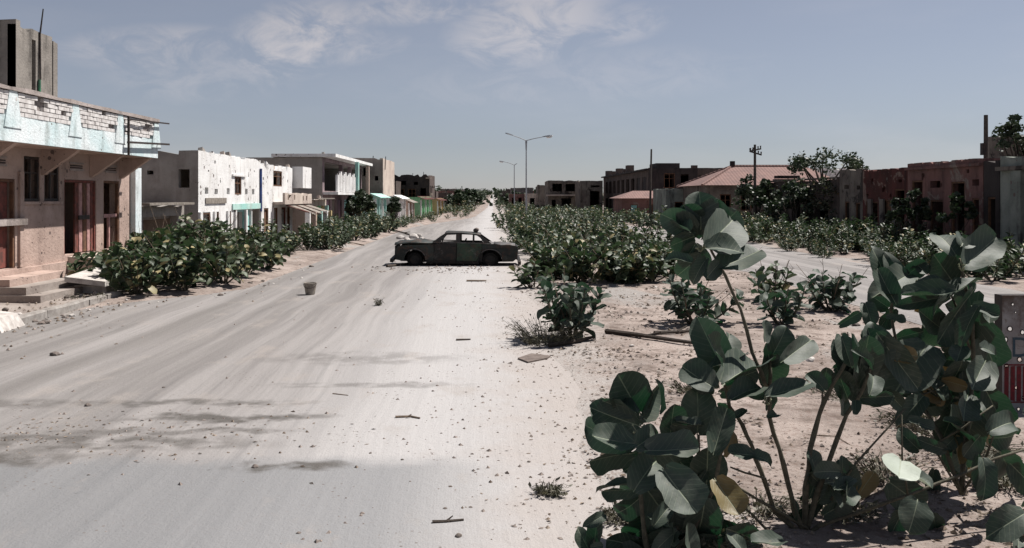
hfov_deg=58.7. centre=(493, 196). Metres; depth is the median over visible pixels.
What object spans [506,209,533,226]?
milkweed shrub
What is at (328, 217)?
milkweed shrub
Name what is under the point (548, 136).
street lamp
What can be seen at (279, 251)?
milkweed shrub
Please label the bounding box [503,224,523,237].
milkweed shrub
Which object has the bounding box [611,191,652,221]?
pink roofed house
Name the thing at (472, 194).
tree
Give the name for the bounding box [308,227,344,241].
milkweed shrub
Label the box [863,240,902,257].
milkweed shrub
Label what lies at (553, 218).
milkweed shrub
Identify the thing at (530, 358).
scrap board
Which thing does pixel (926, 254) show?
milkweed shrub
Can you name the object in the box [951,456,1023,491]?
dry weed
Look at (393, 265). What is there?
fallen pole
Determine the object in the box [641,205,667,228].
milkweed shrub
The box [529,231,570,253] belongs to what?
milkweed shrub
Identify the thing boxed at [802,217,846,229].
milkweed shrub
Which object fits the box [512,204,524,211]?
milkweed shrub
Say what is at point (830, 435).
dry stalk
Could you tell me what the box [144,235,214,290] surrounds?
milkweed shrub
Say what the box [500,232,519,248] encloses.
milkweed shrub
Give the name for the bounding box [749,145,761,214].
utility pole
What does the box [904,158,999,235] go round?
rose washed house
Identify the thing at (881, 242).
milkweed shrub
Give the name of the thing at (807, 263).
side road
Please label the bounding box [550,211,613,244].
milkweed shrub
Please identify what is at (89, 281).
concrete slab
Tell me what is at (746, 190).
tree
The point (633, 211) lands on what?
milkweed shrub
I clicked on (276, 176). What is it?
window frame
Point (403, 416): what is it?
stick
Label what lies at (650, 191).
utility pole
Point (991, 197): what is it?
narrow dark house
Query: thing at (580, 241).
milkweed shrub
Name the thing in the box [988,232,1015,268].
milkweed shrub
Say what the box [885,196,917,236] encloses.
tree
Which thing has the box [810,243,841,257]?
milkweed shrub
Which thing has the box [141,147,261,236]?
whitewashed house
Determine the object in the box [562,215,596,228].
milkweed shrub
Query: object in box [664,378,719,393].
dry weed
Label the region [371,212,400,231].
milkweed shrub
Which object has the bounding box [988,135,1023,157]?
building
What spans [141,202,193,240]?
roofless shed
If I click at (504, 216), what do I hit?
milkweed shrub
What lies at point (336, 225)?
milkweed shrub
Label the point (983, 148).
junction box
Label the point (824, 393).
dry weed
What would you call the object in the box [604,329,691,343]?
dead branch
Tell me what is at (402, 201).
roadside shop
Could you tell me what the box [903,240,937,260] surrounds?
milkweed shrub
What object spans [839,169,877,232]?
cream stained house
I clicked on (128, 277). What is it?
milkweed shrub
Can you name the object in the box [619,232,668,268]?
milkweed shrub
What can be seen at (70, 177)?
balcony house
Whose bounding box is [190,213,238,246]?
milkweed shrub
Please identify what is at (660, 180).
dark block
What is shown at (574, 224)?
milkweed shrub
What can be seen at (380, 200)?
roadside shop
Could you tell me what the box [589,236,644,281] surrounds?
milkweed shrub
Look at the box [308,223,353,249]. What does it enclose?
milkweed shrub
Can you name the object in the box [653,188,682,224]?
grey lean house
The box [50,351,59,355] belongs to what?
stone
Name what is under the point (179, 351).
road
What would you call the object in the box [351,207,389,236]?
milkweed shrub
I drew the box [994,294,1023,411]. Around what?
metal panel stand
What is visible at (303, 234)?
milkweed shrub
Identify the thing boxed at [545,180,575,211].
building
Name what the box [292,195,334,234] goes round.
green shop
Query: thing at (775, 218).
milkweed shrub
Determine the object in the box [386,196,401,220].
tree
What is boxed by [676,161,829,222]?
red roofed house
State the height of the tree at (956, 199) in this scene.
2.697 m
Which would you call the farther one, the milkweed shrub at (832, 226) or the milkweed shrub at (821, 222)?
the milkweed shrub at (821, 222)
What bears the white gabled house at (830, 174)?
on the ground
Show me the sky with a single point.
(436, 88)
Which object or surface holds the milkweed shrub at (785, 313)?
on the ground
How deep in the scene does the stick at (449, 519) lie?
6.70 m
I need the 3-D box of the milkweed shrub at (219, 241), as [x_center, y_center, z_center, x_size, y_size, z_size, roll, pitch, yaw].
[-8.168,1.393,25.240,2.102,1.912,1.930,0,0,0]
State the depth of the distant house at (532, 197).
152.00 m
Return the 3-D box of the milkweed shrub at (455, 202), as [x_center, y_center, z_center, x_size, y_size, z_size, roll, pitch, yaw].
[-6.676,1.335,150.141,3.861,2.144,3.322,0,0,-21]
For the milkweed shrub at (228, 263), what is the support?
on the ground
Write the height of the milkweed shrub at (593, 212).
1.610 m
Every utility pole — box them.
[649,149,651,215]
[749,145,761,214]
[983,115,987,157]
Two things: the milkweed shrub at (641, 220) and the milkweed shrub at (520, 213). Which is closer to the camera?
the milkweed shrub at (641, 220)
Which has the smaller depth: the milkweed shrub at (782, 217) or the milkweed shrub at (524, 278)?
the milkweed shrub at (524, 278)
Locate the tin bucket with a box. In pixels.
[303,282,316,294]
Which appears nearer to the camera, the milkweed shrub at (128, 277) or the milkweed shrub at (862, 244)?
the milkweed shrub at (128, 277)
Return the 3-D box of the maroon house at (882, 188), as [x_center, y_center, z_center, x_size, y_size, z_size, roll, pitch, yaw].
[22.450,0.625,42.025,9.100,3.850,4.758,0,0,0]
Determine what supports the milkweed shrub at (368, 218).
on the ground
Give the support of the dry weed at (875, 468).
on the ground
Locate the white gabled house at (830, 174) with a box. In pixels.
[816,168,846,176]
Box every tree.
[344,188,376,218]
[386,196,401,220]
[443,190,471,206]
[464,188,482,205]
[503,190,524,202]
[731,174,775,218]
[763,179,827,224]
[786,145,869,181]
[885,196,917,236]
[905,188,932,238]
[935,191,978,234]
[991,114,1023,156]
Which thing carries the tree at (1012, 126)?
on the ground
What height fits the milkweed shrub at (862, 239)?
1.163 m
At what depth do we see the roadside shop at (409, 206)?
88.04 m
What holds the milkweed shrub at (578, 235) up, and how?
on the ground
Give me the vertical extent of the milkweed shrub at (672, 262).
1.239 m
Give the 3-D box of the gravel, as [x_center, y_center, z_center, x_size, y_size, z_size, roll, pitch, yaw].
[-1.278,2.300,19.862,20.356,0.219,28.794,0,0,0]
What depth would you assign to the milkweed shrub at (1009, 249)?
27.02 m
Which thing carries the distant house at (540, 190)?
on the ground
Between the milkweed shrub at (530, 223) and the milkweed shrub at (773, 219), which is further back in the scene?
the milkweed shrub at (773, 219)
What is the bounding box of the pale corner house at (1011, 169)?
[995,156,1023,265]
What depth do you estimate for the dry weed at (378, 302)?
20.04 m
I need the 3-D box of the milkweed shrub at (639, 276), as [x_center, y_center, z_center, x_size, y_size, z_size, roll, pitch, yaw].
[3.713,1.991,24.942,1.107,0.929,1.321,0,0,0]
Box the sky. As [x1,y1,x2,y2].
[0,0,1023,191]
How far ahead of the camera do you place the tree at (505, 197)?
204.24 m
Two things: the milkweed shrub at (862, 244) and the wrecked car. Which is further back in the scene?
the milkweed shrub at (862, 244)
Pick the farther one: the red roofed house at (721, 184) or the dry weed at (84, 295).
the red roofed house at (721, 184)
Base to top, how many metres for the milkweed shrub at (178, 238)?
1.743 m
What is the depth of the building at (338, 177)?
62.28 m
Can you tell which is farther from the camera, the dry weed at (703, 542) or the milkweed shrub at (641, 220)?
the milkweed shrub at (641, 220)
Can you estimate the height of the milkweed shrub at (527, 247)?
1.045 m
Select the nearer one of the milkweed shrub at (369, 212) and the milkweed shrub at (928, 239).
the milkweed shrub at (928, 239)
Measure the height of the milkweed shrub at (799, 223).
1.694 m
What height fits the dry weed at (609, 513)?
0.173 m
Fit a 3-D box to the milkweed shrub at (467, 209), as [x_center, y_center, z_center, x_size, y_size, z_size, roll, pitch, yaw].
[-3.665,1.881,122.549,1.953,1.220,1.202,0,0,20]
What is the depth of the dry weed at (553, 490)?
7.30 m
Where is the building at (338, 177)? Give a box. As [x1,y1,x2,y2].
[248,152,372,221]
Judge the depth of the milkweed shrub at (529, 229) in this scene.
39.21 m
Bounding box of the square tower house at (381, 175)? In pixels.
[353,156,393,195]
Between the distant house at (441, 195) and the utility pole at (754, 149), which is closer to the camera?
the utility pole at (754, 149)
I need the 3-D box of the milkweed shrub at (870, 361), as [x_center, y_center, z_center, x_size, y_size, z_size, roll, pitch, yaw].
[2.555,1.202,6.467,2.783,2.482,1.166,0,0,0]
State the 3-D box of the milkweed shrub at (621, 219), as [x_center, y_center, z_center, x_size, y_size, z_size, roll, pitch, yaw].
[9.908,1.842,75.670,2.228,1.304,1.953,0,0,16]
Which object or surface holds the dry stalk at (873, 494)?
on the ground
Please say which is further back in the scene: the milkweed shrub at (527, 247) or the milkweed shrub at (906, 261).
the milkweed shrub at (527, 247)
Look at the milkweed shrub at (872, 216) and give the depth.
41.17 m
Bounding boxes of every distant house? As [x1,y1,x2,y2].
[437,191,453,193]
[438,193,453,204]
[509,194,523,207]
[510,188,532,193]
[527,193,544,206]
[536,185,544,206]
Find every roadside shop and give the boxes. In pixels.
[352,193,390,220]
[385,195,409,218]
[404,196,433,216]
[405,199,417,219]
[431,198,445,214]
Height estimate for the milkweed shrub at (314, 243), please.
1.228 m
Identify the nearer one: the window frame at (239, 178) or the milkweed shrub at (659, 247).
the milkweed shrub at (659, 247)
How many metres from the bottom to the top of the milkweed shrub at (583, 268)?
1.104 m
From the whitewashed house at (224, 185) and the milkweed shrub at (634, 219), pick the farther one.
the milkweed shrub at (634, 219)
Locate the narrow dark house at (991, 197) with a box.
[984,160,999,238]
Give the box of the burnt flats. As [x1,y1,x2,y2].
[394,172,434,198]
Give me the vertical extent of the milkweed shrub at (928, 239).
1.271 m
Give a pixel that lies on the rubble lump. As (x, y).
(810, 359)
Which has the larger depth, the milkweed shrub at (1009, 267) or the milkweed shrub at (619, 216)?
the milkweed shrub at (619, 216)
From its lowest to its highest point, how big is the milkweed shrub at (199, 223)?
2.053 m
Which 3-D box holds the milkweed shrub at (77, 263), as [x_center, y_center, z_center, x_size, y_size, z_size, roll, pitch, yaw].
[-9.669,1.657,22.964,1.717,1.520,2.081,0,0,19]
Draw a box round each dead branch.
[548,336,593,347]
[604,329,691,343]
[653,325,689,333]
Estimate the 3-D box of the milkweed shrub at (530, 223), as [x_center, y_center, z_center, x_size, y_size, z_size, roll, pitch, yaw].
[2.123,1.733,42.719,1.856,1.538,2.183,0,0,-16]
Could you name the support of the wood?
on the ground
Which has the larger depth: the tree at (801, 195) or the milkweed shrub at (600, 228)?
the tree at (801, 195)
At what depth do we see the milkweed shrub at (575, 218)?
54.71 m
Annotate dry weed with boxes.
[65,290,107,299]
[373,298,383,305]
[502,314,589,345]
[528,476,572,497]
[591,501,628,525]
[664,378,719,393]
[676,513,765,547]
[723,487,801,521]
[786,491,891,527]
[806,379,839,400]
[834,447,944,484]
[869,407,938,434]
[912,423,1023,458]
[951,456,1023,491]
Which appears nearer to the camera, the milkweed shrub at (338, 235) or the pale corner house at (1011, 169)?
the pale corner house at (1011, 169)
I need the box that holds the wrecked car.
[390,230,520,265]
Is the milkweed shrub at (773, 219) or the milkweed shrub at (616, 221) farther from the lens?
the milkweed shrub at (616, 221)
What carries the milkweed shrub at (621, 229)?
on the ground
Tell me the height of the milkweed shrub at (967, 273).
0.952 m
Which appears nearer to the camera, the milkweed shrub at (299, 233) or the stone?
the stone
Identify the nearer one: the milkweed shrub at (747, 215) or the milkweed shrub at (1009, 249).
the milkweed shrub at (1009, 249)
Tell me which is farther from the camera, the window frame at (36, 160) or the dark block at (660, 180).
the dark block at (660, 180)
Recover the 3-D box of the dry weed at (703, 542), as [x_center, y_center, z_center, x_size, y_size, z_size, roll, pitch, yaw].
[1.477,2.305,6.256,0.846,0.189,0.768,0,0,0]
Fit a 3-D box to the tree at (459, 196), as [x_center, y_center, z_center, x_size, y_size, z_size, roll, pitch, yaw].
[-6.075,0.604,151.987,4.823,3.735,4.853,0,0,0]
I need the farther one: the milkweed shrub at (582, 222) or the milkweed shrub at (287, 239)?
the milkweed shrub at (582, 222)
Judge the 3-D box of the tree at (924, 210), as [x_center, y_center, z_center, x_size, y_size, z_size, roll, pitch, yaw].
[17.214,1.068,36.863,1.229,2.867,1.116,0,0,42]
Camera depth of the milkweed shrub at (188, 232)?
26.53 m
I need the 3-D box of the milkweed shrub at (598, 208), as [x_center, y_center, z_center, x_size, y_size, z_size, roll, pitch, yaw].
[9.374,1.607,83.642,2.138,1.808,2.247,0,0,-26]
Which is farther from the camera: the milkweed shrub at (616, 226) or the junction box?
the milkweed shrub at (616, 226)
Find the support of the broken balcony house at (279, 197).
on the ground
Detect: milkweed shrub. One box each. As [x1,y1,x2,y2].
[66,232,154,275]
[92,246,174,294]
[108,218,174,259]
[126,222,216,285]
[127,226,169,246]
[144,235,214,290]
[147,206,208,256]
[162,215,237,277]
[164,207,228,239]
[184,235,256,284]
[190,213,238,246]
[196,213,264,269]
[215,221,273,275]
[226,227,269,253]
[230,218,293,249]
[239,226,292,269]
[240,218,293,245]
[247,222,287,241]
[274,230,308,250]
[275,230,303,248]
[284,234,302,254]
[291,223,328,249]
[304,216,355,247]
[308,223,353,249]
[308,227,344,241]
[317,213,352,224]
[326,219,359,242]
[339,216,374,239]
[341,213,359,222]
[349,214,384,237]
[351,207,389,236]
[360,208,391,220]
[363,214,381,220]
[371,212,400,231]
[371,218,390,231]
[395,217,408,226]
[444,199,464,208]
[447,206,463,214]
[460,206,473,213]
[491,212,519,227]
[494,213,515,229]
[495,202,505,208]
[497,205,515,220]
[498,212,515,222]
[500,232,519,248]
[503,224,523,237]
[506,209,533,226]
[507,213,564,251]
[507,258,555,287]
[510,210,532,220]
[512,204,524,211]
[512,223,569,251]
[515,217,554,233]
[518,231,586,278]
[521,233,552,256]
[523,210,569,231]
[524,256,562,279]
[529,214,564,226]
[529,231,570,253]
[531,216,607,251]
[531,233,589,263]
[533,209,560,225]
[535,205,550,216]
[535,260,611,338]
[541,215,580,232]
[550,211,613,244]
[556,246,611,283]
[557,209,587,226]
[558,204,578,218]
[560,216,593,230]
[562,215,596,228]
[574,371,787,547]
[576,228,656,283]
[577,211,610,234]
[581,219,619,241]
[584,207,599,222]
[584,224,627,246]
[587,205,608,222]
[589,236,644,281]
[593,220,627,236]
[596,218,618,225]
[597,210,625,224]
[599,221,667,248]
[600,211,625,224]
[602,223,629,233]
[611,253,648,283]
[619,207,648,221]
[619,227,673,248]
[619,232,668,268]
[621,209,659,229]
[623,238,678,280]
[626,208,642,223]
[628,211,654,223]
[633,238,675,269]
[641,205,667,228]
[657,239,673,269]
[660,191,1023,534]
[660,274,743,324]
[742,211,765,225]
[744,217,776,239]
[744,218,788,242]
[746,212,780,227]
[747,274,815,324]
[749,246,796,299]
[760,213,810,240]
[768,215,789,231]
[771,230,802,247]
[776,236,801,250]
[780,212,820,235]
[781,219,818,245]
[784,225,823,247]
[796,254,868,312]
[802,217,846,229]
[803,237,829,254]
[809,227,837,247]
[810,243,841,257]
[811,218,844,237]
[819,219,870,249]
[822,227,855,253]
[829,216,866,247]
[831,220,877,249]
[833,212,887,232]
[841,216,907,251]
[856,228,877,246]
[858,233,908,256]
[860,223,1023,500]
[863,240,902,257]
[867,238,907,251]
[871,221,928,244]
[872,222,924,254]
[882,238,939,263]
[882,244,925,266]
[885,221,942,240]
[899,227,952,252]
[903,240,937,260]
[913,239,942,264]
[919,230,955,246]
[926,231,971,271]
[964,265,989,278]
[972,242,1023,280]
[985,501,1023,547]
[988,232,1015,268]
[1003,236,1023,276]
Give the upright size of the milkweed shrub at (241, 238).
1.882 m
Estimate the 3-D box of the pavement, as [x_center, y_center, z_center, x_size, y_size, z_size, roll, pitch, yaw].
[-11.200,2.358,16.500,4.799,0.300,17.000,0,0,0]
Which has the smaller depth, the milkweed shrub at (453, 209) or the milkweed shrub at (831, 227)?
the milkweed shrub at (831, 227)
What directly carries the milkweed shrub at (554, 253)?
on the ground
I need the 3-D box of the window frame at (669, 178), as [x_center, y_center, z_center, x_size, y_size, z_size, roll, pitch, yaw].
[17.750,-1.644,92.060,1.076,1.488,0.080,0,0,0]
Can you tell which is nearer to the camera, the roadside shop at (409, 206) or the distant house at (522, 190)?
the roadside shop at (409, 206)
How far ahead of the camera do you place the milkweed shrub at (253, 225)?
33.76 m
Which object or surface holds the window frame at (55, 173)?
in the balcony house at (70, 177)
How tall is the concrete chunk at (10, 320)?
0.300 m
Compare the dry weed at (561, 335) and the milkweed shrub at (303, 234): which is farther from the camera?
the milkweed shrub at (303, 234)
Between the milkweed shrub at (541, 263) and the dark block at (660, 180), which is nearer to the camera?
the milkweed shrub at (541, 263)
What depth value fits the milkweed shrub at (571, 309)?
15.10 m
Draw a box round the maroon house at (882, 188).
[863,167,907,228]
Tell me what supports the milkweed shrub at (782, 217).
on the ground
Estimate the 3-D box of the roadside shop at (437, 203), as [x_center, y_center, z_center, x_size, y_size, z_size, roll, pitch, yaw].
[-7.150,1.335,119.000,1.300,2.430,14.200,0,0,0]
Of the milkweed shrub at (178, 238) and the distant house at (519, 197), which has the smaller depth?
the milkweed shrub at (178, 238)
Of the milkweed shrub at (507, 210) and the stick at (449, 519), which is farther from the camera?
the milkweed shrub at (507, 210)
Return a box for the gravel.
[1,261,1018,547]
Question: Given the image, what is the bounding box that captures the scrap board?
[518,353,550,362]
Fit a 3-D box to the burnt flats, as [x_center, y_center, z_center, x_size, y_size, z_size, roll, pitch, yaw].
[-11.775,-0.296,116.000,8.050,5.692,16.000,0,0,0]
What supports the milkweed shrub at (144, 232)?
on the ground
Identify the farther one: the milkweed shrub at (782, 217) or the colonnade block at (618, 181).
the colonnade block at (618, 181)
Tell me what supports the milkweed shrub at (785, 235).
on the ground
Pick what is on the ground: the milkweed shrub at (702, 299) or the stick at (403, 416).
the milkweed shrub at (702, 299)
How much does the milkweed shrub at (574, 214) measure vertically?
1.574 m
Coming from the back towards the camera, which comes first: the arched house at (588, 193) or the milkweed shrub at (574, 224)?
the arched house at (588, 193)
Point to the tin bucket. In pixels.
(310, 288)
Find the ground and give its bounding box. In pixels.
[75,195,1023,547]
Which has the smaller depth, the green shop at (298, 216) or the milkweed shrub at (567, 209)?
the green shop at (298, 216)
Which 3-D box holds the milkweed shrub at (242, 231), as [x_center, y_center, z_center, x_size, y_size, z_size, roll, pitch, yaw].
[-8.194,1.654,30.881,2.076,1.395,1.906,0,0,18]
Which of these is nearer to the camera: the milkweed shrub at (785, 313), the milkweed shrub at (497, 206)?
the milkweed shrub at (785, 313)
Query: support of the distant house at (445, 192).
on the ground
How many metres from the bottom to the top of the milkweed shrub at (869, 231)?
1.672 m
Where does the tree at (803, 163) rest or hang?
on the ground
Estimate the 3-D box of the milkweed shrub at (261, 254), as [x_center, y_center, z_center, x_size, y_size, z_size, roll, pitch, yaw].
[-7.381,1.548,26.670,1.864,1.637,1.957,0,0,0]
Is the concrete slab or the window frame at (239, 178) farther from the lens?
the window frame at (239, 178)
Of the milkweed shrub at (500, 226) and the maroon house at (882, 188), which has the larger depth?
the milkweed shrub at (500, 226)
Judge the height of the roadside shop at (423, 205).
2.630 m
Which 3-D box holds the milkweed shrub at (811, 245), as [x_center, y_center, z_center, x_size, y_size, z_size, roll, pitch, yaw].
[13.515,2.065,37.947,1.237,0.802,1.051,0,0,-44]
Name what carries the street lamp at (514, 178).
on the ground
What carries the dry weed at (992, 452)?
on the ground
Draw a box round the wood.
[435,185,535,206]
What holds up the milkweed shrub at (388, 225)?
on the ground
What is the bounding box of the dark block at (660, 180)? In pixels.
[638,163,697,190]
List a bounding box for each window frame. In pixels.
[24,156,38,200]
[44,167,57,200]
[235,177,240,194]
[273,171,281,186]
[664,173,674,187]
[720,194,730,206]
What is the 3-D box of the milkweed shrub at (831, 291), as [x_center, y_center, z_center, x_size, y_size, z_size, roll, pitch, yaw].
[7.122,1.815,18.978,1.328,1.222,1.423,0,0,37]
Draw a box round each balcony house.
[0,9,169,302]
[261,160,331,233]
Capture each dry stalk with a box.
[808,434,851,445]
[859,489,883,500]
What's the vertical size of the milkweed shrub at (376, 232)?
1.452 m
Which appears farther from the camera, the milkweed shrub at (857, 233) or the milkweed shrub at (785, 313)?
the milkweed shrub at (857, 233)
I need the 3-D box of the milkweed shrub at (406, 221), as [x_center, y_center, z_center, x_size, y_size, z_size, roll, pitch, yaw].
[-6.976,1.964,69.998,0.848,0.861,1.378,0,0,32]
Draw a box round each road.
[0,195,624,547]
[560,214,1023,340]
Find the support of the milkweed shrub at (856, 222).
on the ground
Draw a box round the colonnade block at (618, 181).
[601,165,721,213]
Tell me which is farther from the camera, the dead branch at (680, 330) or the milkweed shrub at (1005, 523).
the dead branch at (680, 330)
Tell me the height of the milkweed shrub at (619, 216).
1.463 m
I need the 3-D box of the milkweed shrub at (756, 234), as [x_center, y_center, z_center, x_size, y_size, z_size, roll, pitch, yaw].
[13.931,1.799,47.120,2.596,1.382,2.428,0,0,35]
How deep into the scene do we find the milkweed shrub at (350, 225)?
44.30 m
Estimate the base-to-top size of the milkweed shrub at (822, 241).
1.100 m
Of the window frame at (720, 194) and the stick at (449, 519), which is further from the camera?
the window frame at (720, 194)
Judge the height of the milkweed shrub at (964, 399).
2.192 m
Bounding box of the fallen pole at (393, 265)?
[386,262,407,266]
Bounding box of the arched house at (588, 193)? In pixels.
[575,181,602,211]
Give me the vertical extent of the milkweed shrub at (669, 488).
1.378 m
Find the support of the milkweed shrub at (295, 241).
on the ground
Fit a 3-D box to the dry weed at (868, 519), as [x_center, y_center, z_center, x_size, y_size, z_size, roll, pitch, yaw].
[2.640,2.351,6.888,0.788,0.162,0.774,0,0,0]
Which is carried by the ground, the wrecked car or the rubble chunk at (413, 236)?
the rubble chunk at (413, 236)
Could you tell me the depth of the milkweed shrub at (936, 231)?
36.66 m
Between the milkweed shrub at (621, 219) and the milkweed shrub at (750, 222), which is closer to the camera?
the milkweed shrub at (750, 222)
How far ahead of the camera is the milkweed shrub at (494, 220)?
69.76 m
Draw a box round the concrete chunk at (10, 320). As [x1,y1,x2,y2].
[0,311,24,332]
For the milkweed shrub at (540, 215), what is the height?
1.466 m
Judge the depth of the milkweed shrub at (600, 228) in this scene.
45.41 m
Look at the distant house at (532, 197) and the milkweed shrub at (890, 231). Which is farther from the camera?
the distant house at (532, 197)
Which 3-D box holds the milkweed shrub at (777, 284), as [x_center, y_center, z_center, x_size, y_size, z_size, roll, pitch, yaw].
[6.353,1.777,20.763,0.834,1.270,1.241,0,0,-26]
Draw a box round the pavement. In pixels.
[0,285,143,323]
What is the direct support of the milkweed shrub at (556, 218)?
on the ground
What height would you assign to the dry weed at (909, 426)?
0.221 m
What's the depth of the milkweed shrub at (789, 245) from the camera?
40.03 m
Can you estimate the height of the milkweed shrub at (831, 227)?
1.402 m
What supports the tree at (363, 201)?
on the ground
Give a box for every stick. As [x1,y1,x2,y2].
[395,414,419,418]
[432,515,463,522]
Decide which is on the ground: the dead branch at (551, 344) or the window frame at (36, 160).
the dead branch at (551, 344)
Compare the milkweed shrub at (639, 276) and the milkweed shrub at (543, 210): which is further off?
the milkweed shrub at (543, 210)
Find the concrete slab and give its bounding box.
[64,268,118,292]
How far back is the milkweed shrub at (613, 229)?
37.19 m
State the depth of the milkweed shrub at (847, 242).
37.96 m
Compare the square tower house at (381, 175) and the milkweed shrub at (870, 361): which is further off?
the square tower house at (381, 175)
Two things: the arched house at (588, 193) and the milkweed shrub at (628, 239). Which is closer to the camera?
the milkweed shrub at (628, 239)
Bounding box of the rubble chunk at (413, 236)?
[409,233,418,238]
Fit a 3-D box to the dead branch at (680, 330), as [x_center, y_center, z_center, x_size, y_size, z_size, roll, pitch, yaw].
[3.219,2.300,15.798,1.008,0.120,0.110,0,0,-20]
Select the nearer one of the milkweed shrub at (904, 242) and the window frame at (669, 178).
the milkweed shrub at (904, 242)
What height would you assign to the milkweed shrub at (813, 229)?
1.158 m
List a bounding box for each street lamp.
[499,161,516,204]
[505,133,552,212]
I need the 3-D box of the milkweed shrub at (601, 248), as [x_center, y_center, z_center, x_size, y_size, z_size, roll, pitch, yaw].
[3.532,1.617,25.104,1.840,1.658,2.234,0,0,-38]
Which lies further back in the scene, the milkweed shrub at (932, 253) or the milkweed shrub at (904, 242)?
the milkweed shrub at (904, 242)
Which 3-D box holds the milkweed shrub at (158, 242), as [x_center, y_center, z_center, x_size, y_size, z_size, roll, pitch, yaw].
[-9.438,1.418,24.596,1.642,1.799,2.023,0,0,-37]
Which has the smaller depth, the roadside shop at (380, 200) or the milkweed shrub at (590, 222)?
the milkweed shrub at (590, 222)
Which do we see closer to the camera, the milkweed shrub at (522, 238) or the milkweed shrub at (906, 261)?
the milkweed shrub at (906, 261)
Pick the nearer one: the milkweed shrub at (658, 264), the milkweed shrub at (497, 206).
the milkweed shrub at (658, 264)
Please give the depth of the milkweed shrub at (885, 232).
36.73 m
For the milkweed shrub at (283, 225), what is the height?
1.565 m
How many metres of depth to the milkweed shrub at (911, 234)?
33.39 m
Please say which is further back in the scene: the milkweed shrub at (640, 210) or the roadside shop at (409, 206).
the roadside shop at (409, 206)
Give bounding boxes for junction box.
[980,143,986,154]
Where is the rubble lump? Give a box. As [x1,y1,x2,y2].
[806,357,814,361]
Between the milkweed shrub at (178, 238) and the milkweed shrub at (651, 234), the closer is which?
the milkweed shrub at (178, 238)
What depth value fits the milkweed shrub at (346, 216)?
57.83 m
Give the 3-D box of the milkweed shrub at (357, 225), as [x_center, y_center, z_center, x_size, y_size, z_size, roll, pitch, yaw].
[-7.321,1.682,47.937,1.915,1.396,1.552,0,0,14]
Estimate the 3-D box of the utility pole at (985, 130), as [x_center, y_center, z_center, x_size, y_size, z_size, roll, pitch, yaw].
[18.652,-0.302,34.500,0.185,5.605,0.185,0,0,34]
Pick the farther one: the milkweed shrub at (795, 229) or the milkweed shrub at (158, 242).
the milkweed shrub at (795, 229)
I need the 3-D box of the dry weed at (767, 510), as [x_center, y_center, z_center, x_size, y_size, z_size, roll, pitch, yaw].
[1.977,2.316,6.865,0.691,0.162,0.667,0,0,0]

